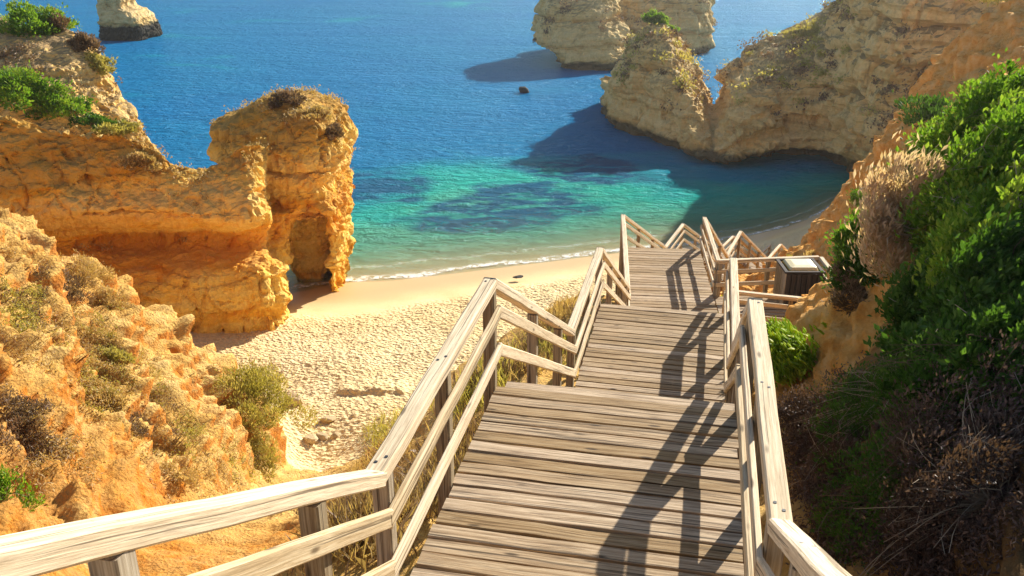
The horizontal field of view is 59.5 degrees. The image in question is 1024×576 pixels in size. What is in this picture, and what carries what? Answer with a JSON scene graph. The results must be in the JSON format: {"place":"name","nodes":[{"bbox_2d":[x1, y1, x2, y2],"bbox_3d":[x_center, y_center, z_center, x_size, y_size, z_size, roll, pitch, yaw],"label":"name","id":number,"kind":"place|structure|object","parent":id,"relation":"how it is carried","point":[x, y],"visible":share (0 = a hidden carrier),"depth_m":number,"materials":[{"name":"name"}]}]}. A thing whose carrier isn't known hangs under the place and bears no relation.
{"place":"outdoors","nodes":[
{"label":"outdoors","id":0,"kind":"place"},
{"bbox_2d":[0,17,158,151],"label":"cliff","id":1,"kind":"structure","parent":0,"point":[56,54],"depth_m":53.67,"materials":[{"name":"beige stone"}]},
{"bbox_2d":[0,60,76,112],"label":"shrub","id":2,"kind":"object","parent":1,"relation":"on","point":[10,80],"visible":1,"depth_m":50.02,"materials":[{"name":"green plant"}]},
{"bbox_2d":[0,0,81,37],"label":"shrub","id":3,"kind":"object","parent":1,"relation":"on","point":[19,17],"visible":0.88,"depth_m":54.85,"materials":[{"name":"green plant"}]},
{"bbox_2d":[43,8,70,34],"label":"dry bush","id":4,"kind":"object","parent":1,"relation":"on","point":[59,21],"visible":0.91,"depth_m":55.41,"materials":[{"name":"brown plant"}]},
{"bbox_2d":[19,93,98,120],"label":"shrub","id":5,"kind":"object","parent":1,"relation":"on","point":[78,104],"visible":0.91,"depth_m":50.52,"materials":[{"name":"green plant"}]},
{"bbox_2d":[0,39,165,154],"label":"rock scrub","id":6,"kind":"object","parent":1,"relation":"on","point":[30,56],"visible":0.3,"depth_m":52.83,"materials":[{"name":"brown plant"}]},
{"bbox_2d":[62,27,105,53],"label":"dry bush","id":7,"kind":"object","parent":1,"relation":"on","point":[80,41],"visible":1,"depth_m":54.63,"materials":[{"name":"brown plant"}]},
{"bbox_2d":[68,112,122,129],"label":"shrub","id":8,"kind":"object","parent":1,"relation":"on","point":[96,119],"visible":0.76,"depth_m":51.81,"materials":[{"name":"green plant"}]},
{"bbox_2d":[80,50,117,75],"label":"shrub","id":9,"kind":"object","parent":1,"relation":"on","point":[102,62],"visible":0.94,"depth_m":54.52,"materials":[{"name":"yellow plant"}]},
{"bbox_2d":[0,90,357,333],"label":"rock headland","id":10,"kind":"structure","parent":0,"point":[225,267],"depth_m":42.93,"materials":[{"name":"stone"}]},
{"bbox_2d":[86,118,142,138],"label":"shrub","id":11,"kind":"object","parent":10,"relation":"on","point":[123,127],"visible":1,"depth_m":39.99,"materials":[{"name":"yellow plant"}]},
{"bbox_2d":[117,148,162,172],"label":"dry bush","id":12,"kind":"object","parent":10,"relation":"on","point":[149,163],"visible":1,"depth_m":40.33,"materials":[{"name":"brown plant"}]},
{"bbox_2d":[77,84,355,253],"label":"rock scrub","id":13,"kind":"object","parent":10,"relation":"on","point":[313,92],"visible":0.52,"depth_m":45.93,"materials":[{"name":"plant"}]},
{"bbox_2d":[264,87,306,108],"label":"dry bush","id":14,"kind":"object","parent":10,"relation":"on","point":[291,98],"visible":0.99,"depth_m":46.46,"materials":[{"name":"brown plant"}]},
{"bbox_2d":[283,104,336,122],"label":"dry bush","id":15,"kind":"object","parent":10,"relation":"on","point":[321,113],"visible":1,"depth_m":45.94,"materials":[{"name":"beige plant"}]},
{"bbox_2d":[325,121,345,140],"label":"dry bush","id":16,"kind":"object","parent":10,"relation":"on","point":[335,128],"visible":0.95,"depth_m":46.84,"materials":[{"name":"brown plant"}]},
{"bbox_2d":[0,0,849,289],"bbox_3d":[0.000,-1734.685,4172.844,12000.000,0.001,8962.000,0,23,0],"label":"sea","id":17,"kind":"structure","parent":0,"point":[461,139],"depth_m":96.43,"materials":[{"name":"blue liquid"}]},
{"bbox_2d":[96,0,162,40],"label":"sea stack","id":18,"kind":"object","parent":17,"relation":"in","point":[126,20],"visible":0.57,"depth_m":149.15,"materials":[{"name":"stone"}]},
{"bbox_2d":[530,0,715,70],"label":"sea stack","id":19,"kind":"object","parent":17,"relation":"in","point":[576,39],"visible":0.56,"depth_m":124.33,"materials":[{"name":"stone"}]},
{"bbox_2d":[532,0,719,42],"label":"rock scrub","id":20,"kind":"object","parent":19,"relation":"on","point":[599,26],"visible":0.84,"depth_m":124.05,"materials":[{"name":"brown plant"}]},
{"bbox_2d":[0,0,1023,575],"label":"hillside","id":21,"kind":"structure","parent":0,"point":[184,364],"depth_m":18.93,"materials":[{"name":"stone"}]},
{"bbox_2d":[0,392,44,438],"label":"dry bush","id":22,"kind":"object","parent":21,"relation":"on","point":[16,421],"visible":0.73,"depth_m":15.42,"materials":[{"name":"brown plant"}]},
{"bbox_2d":[0,463,47,512],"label":"shrub","id":23,"kind":"object","parent":21,"relation":"on","point":[5,482],"visible":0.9,"depth_m":12.64,"materials":[{"name":"green plant"}]},
{"bbox_2d":[37,263,99,308],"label":"dry bush","id":24,"kind":"object","parent":21,"relation":"on","point":[70,295],"visible":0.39,"depth_m":23.67,"materials":[{"name":"brown plant"}]},
{"bbox_2d":[58,249,120,291],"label":"dry bush","id":25,"kind":"object","parent":21,"relation":"on","point":[89,272],"visible":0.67,"depth_m":26.38,"materials":[{"name":"beige plant"}]},
{"bbox_2d":[0,263,196,467],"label":"brown scrub","id":26,"kind":"object","parent":21,"relation":"on","point":[44,404],"visible":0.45,"depth_m":15.63,"materials":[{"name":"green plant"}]},
{"bbox_2d":[86,281,133,310],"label":"dry bush","id":27,"kind":"object","parent":21,"relation":"on","point":[106,296],"visible":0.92,"depth_m":25.91,"materials":[{"name":"brown plant"}]},
{"bbox_2d":[78,378,149,410],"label":"dry bush","id":28,"kind":"object","parent":21,"relation":"on","point":[106,397],"visible":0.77,"depth_m":19.40,"materials":[{"name":"brown plant"}]},
{"bbox_2d":[89,342,140,363],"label":"dry bush","id":29,"kind":"object","parent":21,"relation":"on","point":[112,351],"visible":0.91,"depth_m":22.46,"materials":[{"name":"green plant"}]},
{"bbox_2d":[2,239,253,510],"bbox_3d":[-7.989,3.511,20.170,5.245,7.499,13.107,-11,25,-24],"label":"dry scrub","id":30,"kind":"object","parent":21,"relation":"on","point":[95,330],"visible":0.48,"depth_m":19.97,"materials":[{"name":"plant"}]},
{"bbox_2d":[97,400,159,438],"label":"dry bush","id":31,"kind":"object","parent":21,"relation":"on","point":[136,413],"visible":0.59,"depth_m":19.73,"materials":[{"name":"brown plant"}]},
{"bbox_2d":[0,269,278,488],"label":"olive scrub","id":32,"kind":"object","parent":21,"relation":"on","point":[37,317],"visible":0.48,"depth_m":21.04,"materials":[{"name":"green plant"}]},
{"bbox_2d":[159,458,204,485],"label":"dry bush","id":33,"kind":"object","parent":21,"relation":"on","point":[190,478],"visible":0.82,"depth_m":18.05,"materials":[{"name":"beige plant"}]},
{"bbox_2d":[202,353,329,445],"bbox_3d":[-8.742,3.471,29.098,4.556,3.100,3.909,13,26,29],"label":"shrub","id":34,"kind":"object","parent":21,"relation":"on","point":[252,387],"visible":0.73,"depth_m":28.97,"materials":[{"name":"green plant"}]},
{"bbox_2d":[247,431,286,480],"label":"shrub","id":35,"kind":"object","parent":21,"relation":"on","point":[266,465],"visible":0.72,"depth_m":27.86,"materials":[{"name":"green plant"}]},
{"bbox_2d":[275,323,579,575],"bbox_3d":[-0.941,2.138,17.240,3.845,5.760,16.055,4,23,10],"label":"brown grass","id":36,"kind":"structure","parent":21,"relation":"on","point":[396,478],"depth_m":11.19,"materials":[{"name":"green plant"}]},
{"bbox_2d":[281,290,579,575],"bbox_3d":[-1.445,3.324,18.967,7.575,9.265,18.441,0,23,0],"label":"dry grass","id":37,"kind":"structure","parent":21,"relation":"on","point":[559,310],"depth_m":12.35,"materials":[{"name":"plant"}]},
{"bbox_2d":[410,386,743,575],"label":"stair landing","id":38,"kind":"object","parent":21,"relation":"on","point":[545,483],"visible":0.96,"depth_m":6.32,"materials":[{"name":"wood"}]},
{"bbox_2d":[366,278,502,575],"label":"railing","id":39,"kind":"object","parent":38,"relation":"attached to","point":[435,381],"visible":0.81,"depth_m":5.93,"materials":[{"name":"wood"}]},
{"bbox_2d":[734,298,792,575],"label":"railing","id":40,"kind":"object","parent":38,"relation":"attached to","point":[760,454],"visible":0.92,"depth_m":5.48,"materials":[{"name":"wood"}]},
{"bbox_2d":[505,381,734,409],"bbox_3d":[1.331,1.441,9.852,2.041,2.478,4.086,6,23,13],"label":"stair flight","id":41,"kind":"object","parent":21,"relation":"on","point":[629,396],"visible":0.22,"depth_m":7.96,"materials":[{"name":"wood"}]},
{"bbox_2d":[483,277,576,385],"bbox_3d":[0.312,1.486,10.111,0.157,5.010,4.016,6,23,13],"label":"railing","id":42,"kind":"object","parent":41,"relation":"attached to","point":[532,359],"visible":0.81,"depth_m":9.35,"materials":[{"name":"wood"}]},
{"bbox_2d":[724,297,762,410],"bbox_3d":[2.356,1.171,9.507,0.158,3.965,3.990,6,23,13],"label":"railing","id":43,"kind":"object","parent":41,"relation":"attached to","point":[733,359],"visible":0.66,"depth_m":8.96,"materials":[{"name":"wood"}]},
{"bbox_2d":[575,304,725,402],"bbox_3d":[2.141,1.047,13.426,2.050,0.235,3.157,5,23,11],"label":"stair landing","id":44,"kind":"object","parent":21,"relation":"on","point":[657,352],"visible":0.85,"depth_m":13.29,"materials":[{"name":"wood"}]},
{"bbox_2d":[566,247,604,386],"bbox_3d":[1.120,1.499,13.855,0.156,3.394,3.235,5,23,11],"label":"railing","id":45,"kind":"object","parent":44,"relation":"attached to","point":[583,304],"visible":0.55,"depth_m":13.11,"materials":[{"name":"wood"}]},
{"bbox_2d":[723,257,739,402],"bbox_3d":[3.163,1.160,13.232,0.159,2.287,3.235,5,23,11],"label":"railing","id":46,"kind":"object","parent":44,"relation":"attached to","point":[731,319],"visible":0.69,"depth_m":12.82,"materials":[{"name":"wood"}]},
{"bbox_2d":[610,304,720,313],"bbox_3d":[3.238,0.816,18.224,2.248,3.286,6.232,5,23,11],"label":"stair flight","id":47,"kind":"object","parent":21,"relation":"on","point":[672,309],"visible":0.01,"depth_m":15.17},
{"bbox_2d":[602,248,630,305],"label":"railing","id":48,"kind":"object","parent":47,"relation":"attached to","point":[614,274],"visible":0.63,"depth_m":16.92,"materials":[{"name":"wood"}]},
{"bbox_2d":[628,247,717,312],"bbox_3d":[4.136,-0.030,23.909,2.258,0.237,5.408,2,23,5],"label":"stair landing","id":49,"kind":"object","parent":21,"relation":"on","point":[668,278],"visible":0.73,"depth_m":24.03,"materials":[{"name":"wood"}]},
{"bbox_2d":[619,214,630,305],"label":"railing","id":50,"kind":"object","parent":49,"relation":"attached to","point":[623,263],"visible":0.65,"depth_m":24.07,"materials":[{"name":"wood"}]},
{"bbox_2d":[699,217,720,297],"bbox_3d":[5.369,0.053,24.852,0.157,3.115,3.581,2,23,5],"label":"railing","id":51,"kind":"object","parent":49,"relation":"attached to","point":[705,227],"visible":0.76,"depth_m":24.08,"materials":[{"name":"wood"}]},
{"bbox_2d":[682,248,735,281],"bbox_3d":[7.083,-0.805,33.487,2.123,0.237,2.785,9,25,21],"label":"stair landing","id":52,"kind":"object","parent":21,"relation":"on","point":[723,256],"visible":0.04,"depth_m":34.05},
{"bbox_2d":[665,223,684,248],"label":"railing","id":53,"kind":"object","parent":52,"relation":"attached to","point":[680,229],"visible":0.41,"depth_m":33.92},
{"bbox_2d":[722,231,741,296],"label":"railing","id":54,"kind":"object","parent":52,"relation":"attached to","point":[734,242],"visible":0.61,"depth_m":32.86,"materials":[{"name":"wood"}]},
{"bbox_2d":[703,257,721,281],"bbox_3d":[5.415,-0.534,29.261,2.244,3.213,5.987,9,25,21],"label":"stair flight","id":55,"kind":"object","parent":21,"relation":"on","point":[706,269],"visible":0.03,"depth_m":28.62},
{"bbox_2d":[624,214,666,247],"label":"railing","id":56,"kind":"object","parent":55,"relation":"attached to","point":[639,230],"visible":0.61,"depth_m":28.22,"materials":[{"name":"wood"}]},
{"bbox_2d":[703,216,728,284],"bbox_3d":[6.532,-0.967,28.932,0.155,4.402,5.341,9,24,21],"label":"railing","id":57,"kind":"object","parent":55,"relation":"on","point":[720,245],"visible":0.39,"depth_m":28.41,"materials":[{"name":"wood"}]},
{"bbox_2d":[738,263,751,274],"bbox_3d":[8.872,-0.768,37.309,2.127,3.021,5.402,12,26,27],"label":"stair flight","id":58,"kind":"object","parent":21,"relation":"on","point":[741,265],"visible":0.06,"depth_m":35.78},
{"bbox_2d":[683,223,717,250],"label":"railing","id":59,"kind":"object","parent":58,"relation":"attached to","point":[695,236],"visible":0.34,"depth_m":35.97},
{"bbox_2d":[739,230,765,273],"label":"railing","id":60,"kind":"object","parent":58,"relation":"on","point":[756,248],"visible":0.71,"depth_m":35.88,"materials":[{"name":"wood"}]},
{"bbox_2d":[714,296,786,323],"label":"side deck","id":61,"kind":"structure","parent":21,"relation":"on","point":[773,312],"depth_m":22.35,"materials":[{"name":"wood"}]},
{"bbox_2d":[714,255,818,310],"bbox_3d":[6.535,0.494,23.310,2.694,2.724,0.157,-2,23,-6],"label":"railing","id":62,"kind":"object","parent":61,"relation":"attached to","point":[766,282],"visible":0.45,"depth_m":22.83,"materials":[{"name":"wood"}]},
{"bbox_2d":[739,290,799,320],"bbox_3d":[6.386,1.483,21.087,2.868,2.820,0.156,6,24,15],"label":"railing","id":63,"kind":"object","parent":61,"relation":"attached to","point":[790,298],"visible":0.16,"depth_m":20.71,"materials":[{"name":"wood"}]},
{"bbox_2d":[773,258,825,304],"bbox_3d":[7.185,-0.146,22.549,0.990,0.935,0.973,0,23,0],"label":"bin enclosure","id":64,"kind":"object","parent":61,"relation":"on","point":[784,277],"visible":0.59,"depth_m":22.13,"materials":[{"name":"wood"}]},
{"bbox_2d":[783,259,817,301],"bbox_3d":[7.200,-0.154,22.546,0.710,1.070,0.690,0,23,0],"label":"rubbish bin","id":65,"kind":"object","parent":61,"relation":"on","point":[799,264],"visible":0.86,"depth_m":22.22,"materials":[{"name":"plastic"}]},
{"bbox_2d":[819,257,830,280],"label":"railing","id":66,"kind":"object","parent":61,"relation":"attached to","point":[823,261],"visible":0.08,"depth_m":22.50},
{"bbox_2d":[739,257,765,268],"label":"stair landing","id":67,"kind":"object","parent":21,"relation":"on","point":[752,265],"visible":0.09,"depth_m":40.99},
{"bbox_2d":[723,236,733,254],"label":"railing","id":68,"kind":"object","parent":67,"relation":"attached to","point":[731,238],"visible":0.25,"depth_m":41.25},
{"bbox_2d":[765,244,781,263],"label":"railing","id":69,"kind":"object","parent":67,"relation":"attached to","point":[776,250],"visible":0.29,"depth_m":40.16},
{"bbox_2d":[766,315,826,387],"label":"bush","id":70,"kind":"object","parent":21,"relation":"on","point":[792,359],"visible":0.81,"depth_m":12.13,"materials":[{"name":"green plant"}]},
{"bbox_2d":[752,357,874,452],"bbox_3d":[3.461,1.369,10.008,1.582,1.323,2.080,0,23,0],"label":"undergrowth bush","id":71,"kind":"object","parent":21,"relation":"on","point":[809,412],"visible":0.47,"depth_m":9.84,"materials":[{"name":"brown plant"}]},
{"bbox_2d":[788,404,872,502],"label":"undergrowth bush","id":72,"kind":"object","parent":21,"relation":"on","point":[843,445],"visible":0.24,"depth_m":8.11,"materials":[{"name":"brown plant"}]},
{"bbox_2d":[823,205,863,275],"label":"shrub","id":73,"kind":"object","parent":21,"relation":"on","point":[842,229],"visible":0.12,"depth_m":12.23,"materials":[{"name":"green plant"}]},
{"bbox_2d":[821,250,868,315],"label":"dry bush","id":74,"kind":"object","parent":21,"relation":"on","point":[856,291],"visible":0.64,"depth_m":12.07,"materials":[{"name":"brown plant"}]},
{"bbox_2d":[784,345,907,479],"bbox_3d":[3.363,1.014,8.162,1.668,1.469,1.853,0,23,0],"label":"undergrowth bush","id":75,"kind":"object","parent":21,"relation":"on","point":[869,411],"visible":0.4,"depth_m":8.39,"materials":[{"name":"green plant"}]},
{"bbox_2d":[846,183,882,217],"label":"shrub","id":76,"kind":"object","parent":21,"relation":"on","point":[854,195],"visible":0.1,"depth_m":26.64,"materials":[{"name":"green plant"}]},
{"bbox_2d":[819,221,910,291],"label":"shrub","id":77,"kind":"object","parent":21,"relation":"on","point":[857,266],"visible":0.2,"depth_m":11.91,"materials":[{"name":"green plant"}]},
{"bbox_2d":[792,408,975,573],"bbox_3d":[2.857,1.396,6.502,1.616,1.223,1.676,0,23,0],"label":"undergrowth bush","id":78,"kind":"object","parent":21,"relation":"on","point":[859,486],"visible":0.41,"depth_m":6.54,"materials":[{"name":"green plant"}]},
{"bbox_2d":[762,349,1023,575],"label":"leaf litter","id":79,"kind":"object","parent":21,"relation":"on","point":[987,517],"visible":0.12,"depth_m":5.90,"materials":[{"name":"brown plant"}]},
{"bbox_2d":[841,130,954,286],"bbox_3d":[4.184,-0.819,9.471,1.307,1.719,1.347,-14,27,-30],"label":"dry bush","id":80,"kind":"object","parent":21,"relation":"on","point":[880,220],"visible":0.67,"depth_m":9.42,"materials":[{"name":"brown plant"}]},
{"bbox_2d":[876,316,924,392],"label":"shrub","id":81,"kind":"object","parent":21,"relation":"on","point":[895,347],"depth_m":8.44,"materials":[{"name":"green plant"}]},
{"bbox_2d":[863,234,942,363],"bbox_3d":[4.156,0.005,8.540,1.465,1.434,1.749,0,23,0],"label":"shrub","id":82,"kind":"object","parent":21,"relation":"on","point":[897,308],"visible":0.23,"depth_m":8.60,"materials":[{"name":"green plant"}]},
{"bbox_2d":[884,121,938,179],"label":"shrub","id":83,"kind":"object","parent":21,"relation":"on","point":[910,151],"visible":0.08,"depth_m":25.71,"materials":[{"name":"green plant"}]},
{"bbox_2d":[901,220,936,256],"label":"shrub","id":84,"kind":"object","parent":21,"relation":"on","point":[922,238],"visible":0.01,"depth_m":9.38,"materials":[{"name":"green plant"}]},
{"bbox_2d":[824,354,1023,487],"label":"trailing leaves","id":85,"kind":"object","parent":21,"relation":"on","point":[1007,380],"visible":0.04,"depth_m":6.14,"materials":[{"name":"plant"}]},
{"bbox_2d":[892,89,958,129],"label":"shrub","id":86,"kind":"object","parent":21,"relation":"on","point":[929,108],"visible":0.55,"depth_m":27.55,"materials":[{"name":"green plant"}]},
{"bbox_2d":[833,330,1023,492],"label":"undergrowth bush","id":87,"kind":"object","parent":21,"relation":"on","point":[931,410],"visible":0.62,"depth_m":6.16,"materials":[{"name":"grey plant"}]},
{"bbox_2d":[853,381,1023,575],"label":"undergrowth bush","id":88,"kind":"object","parent":21,"relation":"on","point":[955,473],"visible":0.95,"depth_m":5.57,"materials":[{"name":"brown plant"}]},
{"bbox_2d":[857,265,1022,450],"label":"undergrowth bush","id":89,"kind":"object","parent":21,"relation":"on","point":[911,352],"visible":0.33,"depth_m":6.58,"materials":[{"name":"green plant"}]},
{"bbox_2d":[894,114,990,257],"bbox_3d":[4.808,-1.331,9.582,1.729,1.843,2.087,0,23,0],"label":"shrub","id":90,"kind":"object","parent":21,"relation":"on","point":[950,143],"visible":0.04,"depth_m":9.49,"materials":[{"name":"green plant"}]},
{"bbox_2d":[866,278,1023,407],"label":"shrub","id":91,"kind":"object","parent":21,"relation":"on","point":[957,313],"visible":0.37,"depth_m":6.80,"materials":[{"name":"green plant"}]},
{"bbox_2d":[885,281,1023,436],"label":"shrub","id":92,"kind":"object","parent":21,"relation":"on","point":[961,351],"visible":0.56,"depth_m":6.32,"materials":[{"name":"green plant"}]},
{"bbox_2d":[886,48,1023,165],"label":"shrub","id":93,"kind":"object","parent":21,"relation":"on","point":[988,92],"visible":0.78,"depth_m":9.90,"materials":[{"name":"green plant"}]},
{"bbox_2d":[891,93,1023,242],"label":"shrub","id":94,"kind":"object","parent":21,"relation":"on","point":[998,139],"visible":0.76,"depth_m":8.53,"materials":[{"name":"green plant"}]},
{"bbox_2d":[903,150,1023,297],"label":"shrub","id":95,"kind":"object","parent":21,"relation":"on","point":[966,219],"visible":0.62,"depth_m":7.83,"materials":[{"name":"green plant"}]},
{"bbox_2d":[908,202,1023,356],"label":"shrub","id":96,"kind":"object","parent":21,"relation":"on","point":[997,250],"visible":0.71,"depth_m":7.00,"materials":[{"name":"green plant"}]},
{"bbox_2d":[969,0,1007,6],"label":"shrub","id":97,"kind":"object","parent":21,"relation":"on","point":[996,1],"visible":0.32,"depth_m":32.43,"materials":[{"name":"yellow plant"}]},
{"bbox_2d":[190,192,838,471],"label":"beach","id":98,"kind":"structure","parent":0,"point":[355,354],"depth_m":46.45,"materials":[{"name":"sand"}]},
{"bbox_2d":[283,391,302,406],"bbox_3d":[-9.044,4.785,36.968,0.852,1.059,0.723,0,23,0],"label":"beach stone","id":99,"kind":"object","parent":98,"relation":"on","point":[299,397],"visible":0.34,"depth_m":36.78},
{"bbox_2d":[304,434,317,443],"bbox_3d":[-7.688,5.764,34.237,0.588,0.277,0.546,0,23,0],"label":"beach stone","id":100,"kind":"object","parent":98,"relation":"on","point":[311,438],"visible":1,"depth_m":34.05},
{"bbox_2d":[316,432,327,440],"bbox_3d":[-7.263,5.703,34.452,0.391,0.198,0.488,-17,28,-35],"label":"beach stone","id":101,"kind":"object","parent":98,"relation":"on","point":[323,436],"visible":1,"depth_m":34.37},
{"bbox_2d":[320,415,335,422],"bbox_3d":[-7.272,5.160,35.459,0.565,0.250,0.496,10,25,23],"label":"beach stone","id":102,"kind":"object","parent":98,"relation":"on","point":[327,418],"visible":0.99,"depth_m":35.30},
{"bbox_2d":[600,0,1003,173],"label":"sea cliff","id":103,"kind":"structure","parent":0,"point":[832,127],"depth_m":76.76,"materials":[{"name":"stone"}]},
{"bbox_2d":[640,9,670,24],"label":"shrub","id":104,"kind":"object","parent":103,"relation":"on","point":[658,17],"visible":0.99,"depth_m":89.71,"materials":[{"name":"green plant"}]},
{"bbox_2d":[610,0,930,142],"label":"rock scrub","id":105,"kind":"object","parent":103,"relation":"on","point":[802,68],"visible":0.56,"depth_m":80.73,"materials":[{"name":"brown plant"}]},
{"bbox_2d":[778,25,821,39],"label":"shrub","id":106,"kind":"object","parent":103,"relation":"on","point":[804,31],"visible":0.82,"depth_m":83.15,"materials":[{"name":"yellow plant"}]},
{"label":"stair flight","id":107,"kind":"object","parent":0,"visible":0},
{"bbox_2d":[0,469,395,575],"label":"railing","id":108,"kind":"object","parent":107,"relation":"on","point":[108,545],"visible":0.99,"depth_m":3.09,"materials":[{"name":"wood"}]},
{"bbox_2d":[732,235,756,257],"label":"railing","id":109,"kind":"object","parent":107,"relation":"attached to","point":[741,254],"visible":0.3,"depth_m":43.66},
{"bbox_2d":[755,518,851,575],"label":"railing","id":110,"kind":"object","parent":107,"relation":"attached to","point":[805,554],"visible":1,"depth_m":3.60,"materials":[{"name":"wood"}]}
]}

